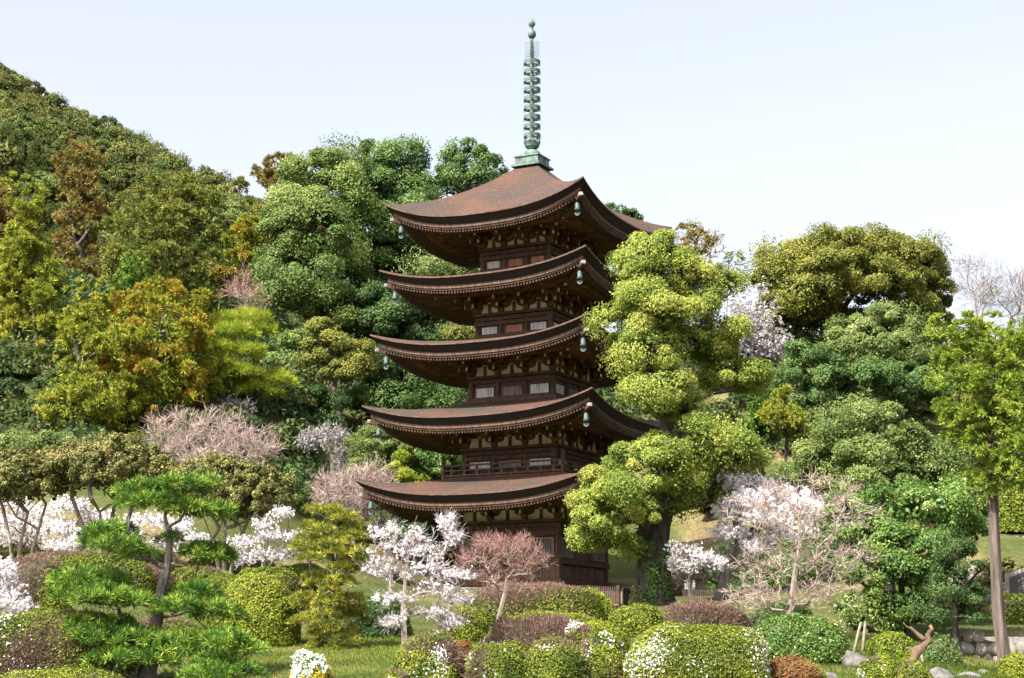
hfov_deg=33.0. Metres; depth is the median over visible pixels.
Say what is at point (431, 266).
camphor tree
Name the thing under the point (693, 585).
notice board
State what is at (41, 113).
hill tree
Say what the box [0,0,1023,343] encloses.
sky
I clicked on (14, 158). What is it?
hill tree
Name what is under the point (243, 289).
bare tree
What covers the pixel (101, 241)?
hill tree
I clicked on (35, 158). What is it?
hill conifer
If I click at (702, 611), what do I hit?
azalea shrub
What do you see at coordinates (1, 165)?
hill conifer
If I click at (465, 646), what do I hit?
azalea shrub
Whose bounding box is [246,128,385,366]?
evergreen oak
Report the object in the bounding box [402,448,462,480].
shrub tree
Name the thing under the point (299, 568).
azalea shrub
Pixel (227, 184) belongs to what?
hill tree
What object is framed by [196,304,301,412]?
tree
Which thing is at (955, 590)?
young fir
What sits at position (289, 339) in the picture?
evergreen oak
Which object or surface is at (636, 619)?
azalea shrub
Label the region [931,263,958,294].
deciduous tree
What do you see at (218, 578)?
azalea shrub
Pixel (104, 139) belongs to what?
hill tree
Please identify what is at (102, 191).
hill tree
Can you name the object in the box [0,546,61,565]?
azalea shrub
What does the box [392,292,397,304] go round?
wind bell
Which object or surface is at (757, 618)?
azalea shrub
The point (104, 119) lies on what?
hill tree
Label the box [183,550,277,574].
azalea shrub
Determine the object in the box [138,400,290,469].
bare shrub
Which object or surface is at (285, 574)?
azalea shrub
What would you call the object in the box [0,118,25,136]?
hill tree
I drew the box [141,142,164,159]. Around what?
hill tree
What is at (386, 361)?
wind bell
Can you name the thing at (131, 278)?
young fir
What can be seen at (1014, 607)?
hedge
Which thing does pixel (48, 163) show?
hill conifer
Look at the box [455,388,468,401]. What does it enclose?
camphor tree
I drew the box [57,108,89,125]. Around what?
hill tree
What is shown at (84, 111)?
hill tree
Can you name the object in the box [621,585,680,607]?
picket fence
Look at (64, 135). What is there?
hill tree
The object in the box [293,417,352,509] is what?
weeping cherry
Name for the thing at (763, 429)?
young fir
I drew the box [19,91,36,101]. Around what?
hill tree
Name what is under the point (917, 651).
dead tree
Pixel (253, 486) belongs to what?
camellia tree
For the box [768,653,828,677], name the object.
azalea shrub
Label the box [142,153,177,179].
hill tree
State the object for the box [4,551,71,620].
azalea shrub
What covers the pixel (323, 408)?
evergreen oak
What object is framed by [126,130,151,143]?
hill tree
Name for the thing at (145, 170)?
hill tree
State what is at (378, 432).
wind bell
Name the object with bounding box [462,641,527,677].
azalea shrub
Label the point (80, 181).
cedar tree
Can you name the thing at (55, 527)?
cherry tree
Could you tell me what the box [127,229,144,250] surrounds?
hill tree
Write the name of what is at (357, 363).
evergreen oak
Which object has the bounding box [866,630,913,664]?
azalea shrub
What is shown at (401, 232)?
wind bell
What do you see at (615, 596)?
picket fence
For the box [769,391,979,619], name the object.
evergreen oak
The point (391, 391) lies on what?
evergreen oak
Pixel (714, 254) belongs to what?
bare tree
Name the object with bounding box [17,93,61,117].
hill tree
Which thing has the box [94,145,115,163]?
hill tree
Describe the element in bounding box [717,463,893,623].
bare maple
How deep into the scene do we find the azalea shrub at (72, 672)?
42.49 m
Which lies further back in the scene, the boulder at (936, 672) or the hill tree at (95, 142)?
the hill tree at (95, 142)
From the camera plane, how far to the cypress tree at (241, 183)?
154.92 m
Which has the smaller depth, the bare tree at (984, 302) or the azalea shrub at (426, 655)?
the azalea shrub at (426, 655)
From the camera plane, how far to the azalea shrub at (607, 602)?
65.97 m
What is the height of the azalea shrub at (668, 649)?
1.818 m
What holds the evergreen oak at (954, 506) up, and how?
on the ground at (622, 572)
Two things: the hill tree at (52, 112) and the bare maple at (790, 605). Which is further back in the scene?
the hill tree at (52, 112)
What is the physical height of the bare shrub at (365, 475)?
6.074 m
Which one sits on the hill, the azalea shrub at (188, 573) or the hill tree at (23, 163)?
the hill tree at (23, 163)
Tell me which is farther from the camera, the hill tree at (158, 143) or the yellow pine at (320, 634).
the hill tree at (158, 143)
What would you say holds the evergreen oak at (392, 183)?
on the ground at (622, 572)
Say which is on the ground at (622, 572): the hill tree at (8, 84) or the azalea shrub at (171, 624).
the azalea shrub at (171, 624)
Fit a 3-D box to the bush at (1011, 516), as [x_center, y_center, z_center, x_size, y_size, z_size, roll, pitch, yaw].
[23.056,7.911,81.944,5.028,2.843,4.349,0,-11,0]
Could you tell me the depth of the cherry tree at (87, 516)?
78.74 m
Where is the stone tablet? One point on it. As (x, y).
(1014, 581)
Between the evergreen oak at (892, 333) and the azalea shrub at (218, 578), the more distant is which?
the evergreen oak at (892, 333)
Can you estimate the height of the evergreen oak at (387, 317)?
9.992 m
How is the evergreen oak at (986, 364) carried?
on the ground at (622, 572)
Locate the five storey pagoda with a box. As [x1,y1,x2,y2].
[354,18,691,588]
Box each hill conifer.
[0,126,19,150]
[0,147,20,184]
[0,158,4,185]
[0,170,22,208]
[1,122,22,148]
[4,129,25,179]
[11,182,24,206]
[17,128,37,159]
[25,138,46,169]
[25,153,52,189]
[29,194,48,231]
[32,180,51,224]
[33,127,47,137]
[39,200,61,231]
[41,154,55,173]
[45,236,57,257]
[48,132,57,140]
[51,224,65,236]
[57,186,71,203]
[76,234,101,259]
[108,178,124,200]
[112,202,124,213]
[114,217,135,242]
[155,237,181,268]
[193,243,202,264]
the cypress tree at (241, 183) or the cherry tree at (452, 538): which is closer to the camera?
the cherry tree at (452, 538)
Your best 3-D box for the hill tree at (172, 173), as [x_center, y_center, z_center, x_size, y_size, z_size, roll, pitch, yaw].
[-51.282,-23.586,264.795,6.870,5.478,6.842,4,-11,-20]
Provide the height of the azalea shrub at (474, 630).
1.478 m
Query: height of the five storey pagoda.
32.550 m
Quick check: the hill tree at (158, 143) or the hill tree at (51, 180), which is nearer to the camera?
the hill tree at (51, 180)
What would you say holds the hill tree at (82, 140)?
on the hill
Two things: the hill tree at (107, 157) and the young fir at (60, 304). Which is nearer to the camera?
the young fir at (60, 304)
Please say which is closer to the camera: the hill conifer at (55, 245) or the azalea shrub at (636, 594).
the azalea shrub at (636, 594)
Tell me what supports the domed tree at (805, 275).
on the ground at (622, 572)
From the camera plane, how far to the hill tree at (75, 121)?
279.42 m
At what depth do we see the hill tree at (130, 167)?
265.77 m
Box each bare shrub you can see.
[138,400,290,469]
[306,452,401,560]
[670,539,762,597]
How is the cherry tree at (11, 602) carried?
on the ground at (622, 572)
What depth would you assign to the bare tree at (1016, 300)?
155.06 m
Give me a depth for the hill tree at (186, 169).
270.65 m
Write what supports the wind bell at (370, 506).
hanging from the five storey pagoda
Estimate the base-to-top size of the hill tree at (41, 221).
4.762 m
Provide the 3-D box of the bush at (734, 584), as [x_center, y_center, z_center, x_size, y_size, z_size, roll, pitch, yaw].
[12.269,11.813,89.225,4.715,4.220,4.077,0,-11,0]
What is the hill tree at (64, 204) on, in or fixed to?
on the hill
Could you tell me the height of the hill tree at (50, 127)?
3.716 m
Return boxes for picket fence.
[575,585,620,608]
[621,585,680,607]
[681,589,744,595]
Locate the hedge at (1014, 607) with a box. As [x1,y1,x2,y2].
[990,591,1023,624]
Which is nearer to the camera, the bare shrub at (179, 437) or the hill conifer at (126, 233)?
the bare shrub at (179, 437)
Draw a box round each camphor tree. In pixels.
[193,189,255,284]
[386,245,479,397]
[439,321,474,464]
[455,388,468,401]
[563,228,776,605]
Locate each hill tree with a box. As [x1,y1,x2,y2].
[0,62,16,74]
[0,67,19,90]
[0,74,18,94]
[0,87,30,111]
[0,97,10,110]
[0,108,36,124]
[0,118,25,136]
[0,139,21,176]
[3,109,47,133]
[4,144,26,168]
[11,73,30,87]
[11,99,43,116]
[14,79,48,97]
[16,170,64,202]
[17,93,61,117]
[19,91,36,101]
[20,127,47,140]
[20,136,69,171]
[26,92,44,100]
[29,108,58,122]
[38,115,61,126]
[39,103,61,120]
[39,203,58,228]
[43,91,68,109]
[45,121,56,135]
[47,129,85,147]
[47,199,73,214]
[49,122,97,143]
[54,105,80,112]
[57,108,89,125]
[59,115,98,135]
[60,106,88,120]
[62,143,85,165]
[68,147,116,182]
[69,136,95,149]
[73,106,98,118]
[75,134,99,150]
[79,124,117,141]
[87,164,117,195]
[88,113,123,132]
[90,228,111,238]
[92,184,115,206]
[92,237,106,260]
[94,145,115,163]
[95,134,122,155]
[101,125,144,151]
[102,122,130,141]
[104,137,152,164]
[105,154,120,172]
[108,154,134,174]
[110,165,152,197]
[114,160,151,183]
[120,189,146,202]
[124,193,147,209]
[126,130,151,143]
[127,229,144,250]
[134,164,157,179]
[140,136,171,155]
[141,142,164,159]
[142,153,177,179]
[147,169,166,189]
[149,149,190,171]
[155,169,188,189]
[172,159,197,173]
[180,167,197,181]
[189,164,225,184]
[198,169,236,191]
[215,182,244,197]
[254,195,270,204]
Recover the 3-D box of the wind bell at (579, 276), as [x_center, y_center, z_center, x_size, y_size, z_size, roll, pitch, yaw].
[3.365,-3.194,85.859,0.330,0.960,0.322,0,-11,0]
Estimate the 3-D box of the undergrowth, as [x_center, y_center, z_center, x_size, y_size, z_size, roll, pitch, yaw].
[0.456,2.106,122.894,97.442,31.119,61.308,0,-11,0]
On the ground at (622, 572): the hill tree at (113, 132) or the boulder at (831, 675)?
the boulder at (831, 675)
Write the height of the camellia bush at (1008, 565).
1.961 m
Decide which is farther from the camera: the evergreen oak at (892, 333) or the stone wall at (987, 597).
the evergreen oak at (892, 333)
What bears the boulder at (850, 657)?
on the ground at (622, 572)
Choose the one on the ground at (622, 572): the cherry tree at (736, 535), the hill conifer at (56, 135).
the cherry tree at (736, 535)
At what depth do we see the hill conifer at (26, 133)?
258.09 m
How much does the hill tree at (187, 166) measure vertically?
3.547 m
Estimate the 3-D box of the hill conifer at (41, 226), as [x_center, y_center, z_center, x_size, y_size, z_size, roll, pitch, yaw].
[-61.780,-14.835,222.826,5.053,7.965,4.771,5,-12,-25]
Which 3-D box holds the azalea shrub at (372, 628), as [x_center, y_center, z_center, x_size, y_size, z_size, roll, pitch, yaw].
[-4.584,9.511,59.247,2.631,1.650,2.348,0,-11,0]
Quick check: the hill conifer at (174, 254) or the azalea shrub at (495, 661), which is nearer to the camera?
the azalea shrub at (495, 661)
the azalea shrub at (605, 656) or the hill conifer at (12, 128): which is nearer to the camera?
the azalea shrub at (605, 656)
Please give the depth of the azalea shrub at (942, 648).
55.77 m
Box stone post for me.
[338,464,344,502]
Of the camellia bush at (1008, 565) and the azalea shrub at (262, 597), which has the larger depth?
the camellia bush at (1008, 565)
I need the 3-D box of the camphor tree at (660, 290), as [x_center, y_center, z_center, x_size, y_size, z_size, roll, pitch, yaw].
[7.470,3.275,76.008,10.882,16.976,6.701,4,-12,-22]
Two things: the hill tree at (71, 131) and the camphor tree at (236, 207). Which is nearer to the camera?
the camphor tree at (236, 207)
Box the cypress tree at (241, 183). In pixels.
[213,175,260,268]
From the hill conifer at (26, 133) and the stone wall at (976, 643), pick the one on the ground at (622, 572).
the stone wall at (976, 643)
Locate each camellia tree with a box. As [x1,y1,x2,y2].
[0,428,83,531]
[0,447,71,565]
[29,429,175,552]
[155,450,297,575]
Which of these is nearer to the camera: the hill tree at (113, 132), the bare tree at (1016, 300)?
the bare tree at (1016, 300)
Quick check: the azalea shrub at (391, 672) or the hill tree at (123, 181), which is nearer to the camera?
the azalea shrub at (391, 672)
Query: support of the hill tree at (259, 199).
on the hill
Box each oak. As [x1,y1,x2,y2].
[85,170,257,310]
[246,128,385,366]
[263,327,324,376]
[282,375,353,428]
[288,316,380,431]
[322,133,449,380]
[322,268,466,361]
[331,228,447,328]
[334,341,466,412]
[434,136,509,198]
[603,201,643,334]
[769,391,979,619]
[771,338,955,416]
[809,298,957,391]
[819,463,1007,636]
[940,325,1023,457]
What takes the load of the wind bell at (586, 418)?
hanging from the five storey pagoda
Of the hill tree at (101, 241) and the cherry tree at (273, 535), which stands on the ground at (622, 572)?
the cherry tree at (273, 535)
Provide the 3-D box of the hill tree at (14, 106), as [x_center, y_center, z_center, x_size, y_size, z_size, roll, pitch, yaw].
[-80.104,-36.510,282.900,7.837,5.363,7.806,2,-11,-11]
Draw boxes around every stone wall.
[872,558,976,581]
[960,629,1023,661]
[963,573,1006,602]
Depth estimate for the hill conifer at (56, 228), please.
216.17 m
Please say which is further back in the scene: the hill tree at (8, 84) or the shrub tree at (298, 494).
the hill tree at (8, 84)
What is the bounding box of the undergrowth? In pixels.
[0,259,1023,545]
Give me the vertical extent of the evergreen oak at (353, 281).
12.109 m
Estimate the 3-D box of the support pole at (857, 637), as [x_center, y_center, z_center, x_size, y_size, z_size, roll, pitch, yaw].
[10.612,9.444,53.476,0.108,1.352,0.852,-8,-13,37]
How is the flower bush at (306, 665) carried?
on the ground at (622, 572)
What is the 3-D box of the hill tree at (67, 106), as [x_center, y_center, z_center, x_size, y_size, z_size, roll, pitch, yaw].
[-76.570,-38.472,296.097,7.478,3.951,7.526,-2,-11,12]
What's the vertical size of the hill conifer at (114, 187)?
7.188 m
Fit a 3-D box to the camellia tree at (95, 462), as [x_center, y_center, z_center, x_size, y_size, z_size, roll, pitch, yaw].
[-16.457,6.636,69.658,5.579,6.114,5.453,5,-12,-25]
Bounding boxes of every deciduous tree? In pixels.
[673,218,722,322]
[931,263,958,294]
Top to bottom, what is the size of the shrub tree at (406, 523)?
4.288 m
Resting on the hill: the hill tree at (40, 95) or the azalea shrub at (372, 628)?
the hill tree at (40, 95)
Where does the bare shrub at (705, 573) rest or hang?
on the ground at (622, 572)
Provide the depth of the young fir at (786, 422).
98.47 m
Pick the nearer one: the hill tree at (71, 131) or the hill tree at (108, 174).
the hill tree at (108, 174)
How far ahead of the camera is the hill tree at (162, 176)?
264.26 m
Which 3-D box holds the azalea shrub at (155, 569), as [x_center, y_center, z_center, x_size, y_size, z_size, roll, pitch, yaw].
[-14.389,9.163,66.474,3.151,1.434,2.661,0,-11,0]
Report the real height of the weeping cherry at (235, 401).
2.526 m
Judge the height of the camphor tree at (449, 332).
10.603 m
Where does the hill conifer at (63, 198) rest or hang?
on the hill
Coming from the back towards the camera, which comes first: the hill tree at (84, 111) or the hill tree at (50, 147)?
the hill tree at (84, 111)
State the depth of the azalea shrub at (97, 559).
65.02 m
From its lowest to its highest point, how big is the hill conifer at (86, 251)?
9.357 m
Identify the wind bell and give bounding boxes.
[368,501,373,514]
[376,426,381,440]
[383,355,388,369]
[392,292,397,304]
[398,225,403,238]
[574,201,580,215]
[577,270,582,283]
[580,338,585,351]
[583,411,589,426]
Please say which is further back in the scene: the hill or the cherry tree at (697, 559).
the hill
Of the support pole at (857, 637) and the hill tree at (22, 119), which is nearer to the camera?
the support pole at (857, 637)
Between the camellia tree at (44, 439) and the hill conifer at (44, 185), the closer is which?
the camellia tree at (44, 439)
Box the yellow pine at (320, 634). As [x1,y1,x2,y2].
[285,501,378,650]
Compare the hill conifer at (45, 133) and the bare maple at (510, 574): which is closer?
the bare maple at (510, 574)
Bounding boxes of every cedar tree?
[0,170,74,369]
[0,184,35,258]
[32,275,146,433]
[43,138,120,288]
[86,274,225,428]
[211,212,276,322]
[249,151,326,303]
[921,310,1023,664]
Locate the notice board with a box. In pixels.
[684,579,694,588]
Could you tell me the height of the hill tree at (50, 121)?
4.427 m
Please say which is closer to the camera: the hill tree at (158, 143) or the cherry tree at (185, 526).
the cherry tree at (185, 526)
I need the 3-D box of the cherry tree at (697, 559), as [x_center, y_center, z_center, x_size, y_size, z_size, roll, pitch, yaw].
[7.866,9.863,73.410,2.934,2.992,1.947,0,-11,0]
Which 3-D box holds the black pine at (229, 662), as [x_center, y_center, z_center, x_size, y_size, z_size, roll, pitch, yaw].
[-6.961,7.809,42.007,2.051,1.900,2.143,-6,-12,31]
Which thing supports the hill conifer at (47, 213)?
on the hill
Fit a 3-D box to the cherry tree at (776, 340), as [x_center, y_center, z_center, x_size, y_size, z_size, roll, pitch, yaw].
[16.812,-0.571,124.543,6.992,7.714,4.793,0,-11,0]
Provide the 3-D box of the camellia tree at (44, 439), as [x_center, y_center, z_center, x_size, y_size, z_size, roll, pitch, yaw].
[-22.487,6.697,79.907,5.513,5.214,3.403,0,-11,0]
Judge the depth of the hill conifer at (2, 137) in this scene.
252.13 m
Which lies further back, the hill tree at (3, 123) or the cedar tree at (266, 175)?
the hill tree at (3, 123)
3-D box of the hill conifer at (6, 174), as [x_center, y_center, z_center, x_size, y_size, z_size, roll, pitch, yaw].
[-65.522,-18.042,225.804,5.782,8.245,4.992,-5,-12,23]
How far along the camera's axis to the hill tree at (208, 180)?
263.08 m
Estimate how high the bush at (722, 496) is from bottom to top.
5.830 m
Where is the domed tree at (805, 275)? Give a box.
[742,220,963,342]
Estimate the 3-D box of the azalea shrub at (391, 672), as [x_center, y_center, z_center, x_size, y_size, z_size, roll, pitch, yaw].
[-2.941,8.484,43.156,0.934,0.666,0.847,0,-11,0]
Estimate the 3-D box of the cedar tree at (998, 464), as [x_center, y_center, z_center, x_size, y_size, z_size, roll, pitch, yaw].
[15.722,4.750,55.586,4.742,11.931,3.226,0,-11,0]
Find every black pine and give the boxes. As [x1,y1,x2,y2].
[42,470,252,677]
[174,624,274,677]
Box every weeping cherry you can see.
[211,393,257,417]
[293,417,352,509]
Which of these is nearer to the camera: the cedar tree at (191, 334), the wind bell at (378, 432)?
the wind bell at (378, 432)
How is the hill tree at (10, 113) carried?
on the hill
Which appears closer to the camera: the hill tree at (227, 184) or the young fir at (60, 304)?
the young fir at (60, 304)
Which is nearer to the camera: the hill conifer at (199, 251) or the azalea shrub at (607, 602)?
the azalea shrub at (607, 602)
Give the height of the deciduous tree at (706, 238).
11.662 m
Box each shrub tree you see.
[278,464,310,543]
[335,424,418,480]
[363,504,455,572]
[381,449,430,519]
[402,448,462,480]
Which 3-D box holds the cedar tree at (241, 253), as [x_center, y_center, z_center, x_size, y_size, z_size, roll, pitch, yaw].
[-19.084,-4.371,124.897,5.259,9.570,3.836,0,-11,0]
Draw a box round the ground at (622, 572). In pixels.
[0,296,1023,677]
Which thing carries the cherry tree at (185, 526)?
on the ground at (622, 572)
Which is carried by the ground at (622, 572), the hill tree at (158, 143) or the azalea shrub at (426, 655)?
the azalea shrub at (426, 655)
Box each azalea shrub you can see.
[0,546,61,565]
[0,548,157,594]
[0,605,139,677]
[0,662,125,677]
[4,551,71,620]
[92,547,181,562]
[123,560,177,591]
[136,615,214,655]
[171,564,226,585]
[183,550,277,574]
[187,570,238,619]
[201,571,303,645]
[236,564,305,606]
[278,562,337,590]
[341,594,414,637]
[379,667,408,677]
[389,628,467,677]
[435,605,490,644]
[455,640,474,657]
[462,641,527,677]
[463,578,606,624]
[479,607,629,654]
[518,634,592,677]
[579,585,614,620]
[579,628,630,677]
[608,602,664,636]
[620,617,772,677]
[628,583,645,605]
[661,595,754,629]
[747,598,813,627]
[754,610,856,661]
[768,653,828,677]
[855,654,897,677]
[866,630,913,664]
[895,657,932,677]
[923,632,963,665]
[998,652,1023,677]
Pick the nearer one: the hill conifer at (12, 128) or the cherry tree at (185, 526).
the cherry tree at (185, 526)
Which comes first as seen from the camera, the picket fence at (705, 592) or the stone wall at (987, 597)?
the stone wall at (987, 597)
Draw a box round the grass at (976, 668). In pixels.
[99,610,1023,677]
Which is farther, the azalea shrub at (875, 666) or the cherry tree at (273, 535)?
the cherry tree at (273, 535)
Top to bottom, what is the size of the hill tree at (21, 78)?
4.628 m
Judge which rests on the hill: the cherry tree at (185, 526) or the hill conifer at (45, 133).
the hill conifer at (45, 133)
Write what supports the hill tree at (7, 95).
on the hill
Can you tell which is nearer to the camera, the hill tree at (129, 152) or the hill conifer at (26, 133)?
the hill conifer at (26, 133)
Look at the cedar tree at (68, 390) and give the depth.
95.88 m
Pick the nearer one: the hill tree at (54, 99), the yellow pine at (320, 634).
the yellow pine at (320, 634)
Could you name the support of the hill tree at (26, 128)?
on the hill
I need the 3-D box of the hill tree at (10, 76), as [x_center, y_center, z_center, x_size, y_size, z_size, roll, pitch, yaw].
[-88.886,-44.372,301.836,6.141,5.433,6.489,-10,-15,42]
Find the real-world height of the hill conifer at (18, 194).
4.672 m
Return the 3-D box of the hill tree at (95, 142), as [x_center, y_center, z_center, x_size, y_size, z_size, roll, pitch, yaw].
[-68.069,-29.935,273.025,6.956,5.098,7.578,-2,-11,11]
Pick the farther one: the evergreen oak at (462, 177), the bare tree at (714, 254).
the evergreen oak at (462, 177)
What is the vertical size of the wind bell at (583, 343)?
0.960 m
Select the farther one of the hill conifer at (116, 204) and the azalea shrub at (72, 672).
the hill conifer at (116, 204)
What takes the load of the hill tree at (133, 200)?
on the hill
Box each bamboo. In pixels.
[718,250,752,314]
[739,243,776,302]
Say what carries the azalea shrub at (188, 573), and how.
on the ground at (622, 572)
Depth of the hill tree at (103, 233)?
221.06 m
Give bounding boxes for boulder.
[826,672,837,677]
[841,650,866,665]
[929,667,954,677]
[956,671,980,677]
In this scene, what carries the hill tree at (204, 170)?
on the hill
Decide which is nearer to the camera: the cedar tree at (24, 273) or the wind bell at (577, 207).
the wind bell at (577, 207)
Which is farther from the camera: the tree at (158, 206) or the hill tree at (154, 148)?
the hill tree at (154, 148)
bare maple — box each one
[446,528,554,620]
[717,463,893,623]
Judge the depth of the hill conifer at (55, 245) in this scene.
205.75 m
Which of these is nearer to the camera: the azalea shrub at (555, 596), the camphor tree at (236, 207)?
the azalea shrub at (555, 596)
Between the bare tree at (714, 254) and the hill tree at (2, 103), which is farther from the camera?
the hill tree at (2, 103)
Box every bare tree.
[214,262,275,322]
[701,229,726,260]
[946,244,1013,328]
[973,260,1023,327]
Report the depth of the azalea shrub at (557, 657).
43.24 m
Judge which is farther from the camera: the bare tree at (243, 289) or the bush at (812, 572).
the bare tree at (243, 289)
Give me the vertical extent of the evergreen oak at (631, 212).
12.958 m
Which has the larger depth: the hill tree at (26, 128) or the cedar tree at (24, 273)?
the hill tree at (26, 128)
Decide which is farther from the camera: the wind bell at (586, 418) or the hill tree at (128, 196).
the hill tree at (128, 196)
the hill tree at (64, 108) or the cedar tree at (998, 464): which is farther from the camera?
the hill tree at (64, 108)
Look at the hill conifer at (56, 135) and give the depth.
261.50 m
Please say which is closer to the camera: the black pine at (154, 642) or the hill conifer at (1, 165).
the black pine at (154, 642)
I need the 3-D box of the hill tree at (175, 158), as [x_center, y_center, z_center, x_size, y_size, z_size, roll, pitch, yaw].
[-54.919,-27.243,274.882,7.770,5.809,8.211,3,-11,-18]
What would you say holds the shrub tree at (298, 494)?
on the ground at (622, 572)
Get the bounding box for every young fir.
[29,268,71,336]
[96,250,160,318]
[735,383,782,528]
[754,383,812,516]
[903,523,989,656]
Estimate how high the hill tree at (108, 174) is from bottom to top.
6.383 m
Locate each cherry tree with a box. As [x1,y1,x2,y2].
[0,497,80,550]
[0,552,39,615]
[48,494,135,549]
[124,509,212,562]
[223,502,302,570]
[357,506,481,643]
[663,537,731,600]
[703,467,844,598]
[710,275,794,366]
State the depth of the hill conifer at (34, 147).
253.29 m
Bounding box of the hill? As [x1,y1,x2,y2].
[2,160,340,281]
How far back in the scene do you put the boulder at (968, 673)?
48.84 m
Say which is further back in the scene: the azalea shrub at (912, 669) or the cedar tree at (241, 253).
the cedar tree at (241, 253)
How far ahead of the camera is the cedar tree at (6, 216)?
135.63 m
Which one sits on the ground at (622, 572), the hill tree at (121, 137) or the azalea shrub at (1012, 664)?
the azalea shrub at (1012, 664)
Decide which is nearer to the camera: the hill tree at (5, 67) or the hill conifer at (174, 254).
the hill conifer at (174, 254)
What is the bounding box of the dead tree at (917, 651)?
[903,622,933,662]
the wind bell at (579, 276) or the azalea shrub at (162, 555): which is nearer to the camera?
the azalea shrub at (162, 555)
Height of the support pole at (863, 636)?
1.096 m
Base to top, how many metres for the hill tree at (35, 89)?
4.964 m
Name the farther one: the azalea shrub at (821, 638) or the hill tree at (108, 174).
the hill tree at (108, 174)
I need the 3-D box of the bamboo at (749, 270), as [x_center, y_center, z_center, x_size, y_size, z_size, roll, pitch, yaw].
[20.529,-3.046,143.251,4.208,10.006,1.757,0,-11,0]
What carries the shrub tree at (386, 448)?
on the ground at (622, 572)
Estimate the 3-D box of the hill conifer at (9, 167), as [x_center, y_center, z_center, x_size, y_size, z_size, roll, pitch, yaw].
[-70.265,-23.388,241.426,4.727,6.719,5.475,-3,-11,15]
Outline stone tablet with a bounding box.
[1005,568,1023,596]
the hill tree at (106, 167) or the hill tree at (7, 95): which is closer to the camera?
the hill tree at (106, 167)
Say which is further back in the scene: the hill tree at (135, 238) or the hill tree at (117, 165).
the hill tree at (117, 165)
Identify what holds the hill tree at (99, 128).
on the hill
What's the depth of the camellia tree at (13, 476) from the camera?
69.42 m
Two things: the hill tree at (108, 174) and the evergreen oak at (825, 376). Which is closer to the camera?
the evergreen oak at (825, 376)
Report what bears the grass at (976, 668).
on the ground at (622, 572)
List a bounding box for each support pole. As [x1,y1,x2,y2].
[852,623,861,651]
[861,621,866,650]
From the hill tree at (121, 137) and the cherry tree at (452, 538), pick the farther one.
the hill tree at (121, 137)
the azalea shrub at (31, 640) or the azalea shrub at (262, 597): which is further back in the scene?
the azalea shrub at (262, 597)
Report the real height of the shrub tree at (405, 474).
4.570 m
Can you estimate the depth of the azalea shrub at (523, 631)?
49.21 m
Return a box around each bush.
[289,648,333,677]
[690,423,760,509]
[704,530,776,595]
[761,516,871,587]
[973,556,1023,585]
[976,481,1023,532]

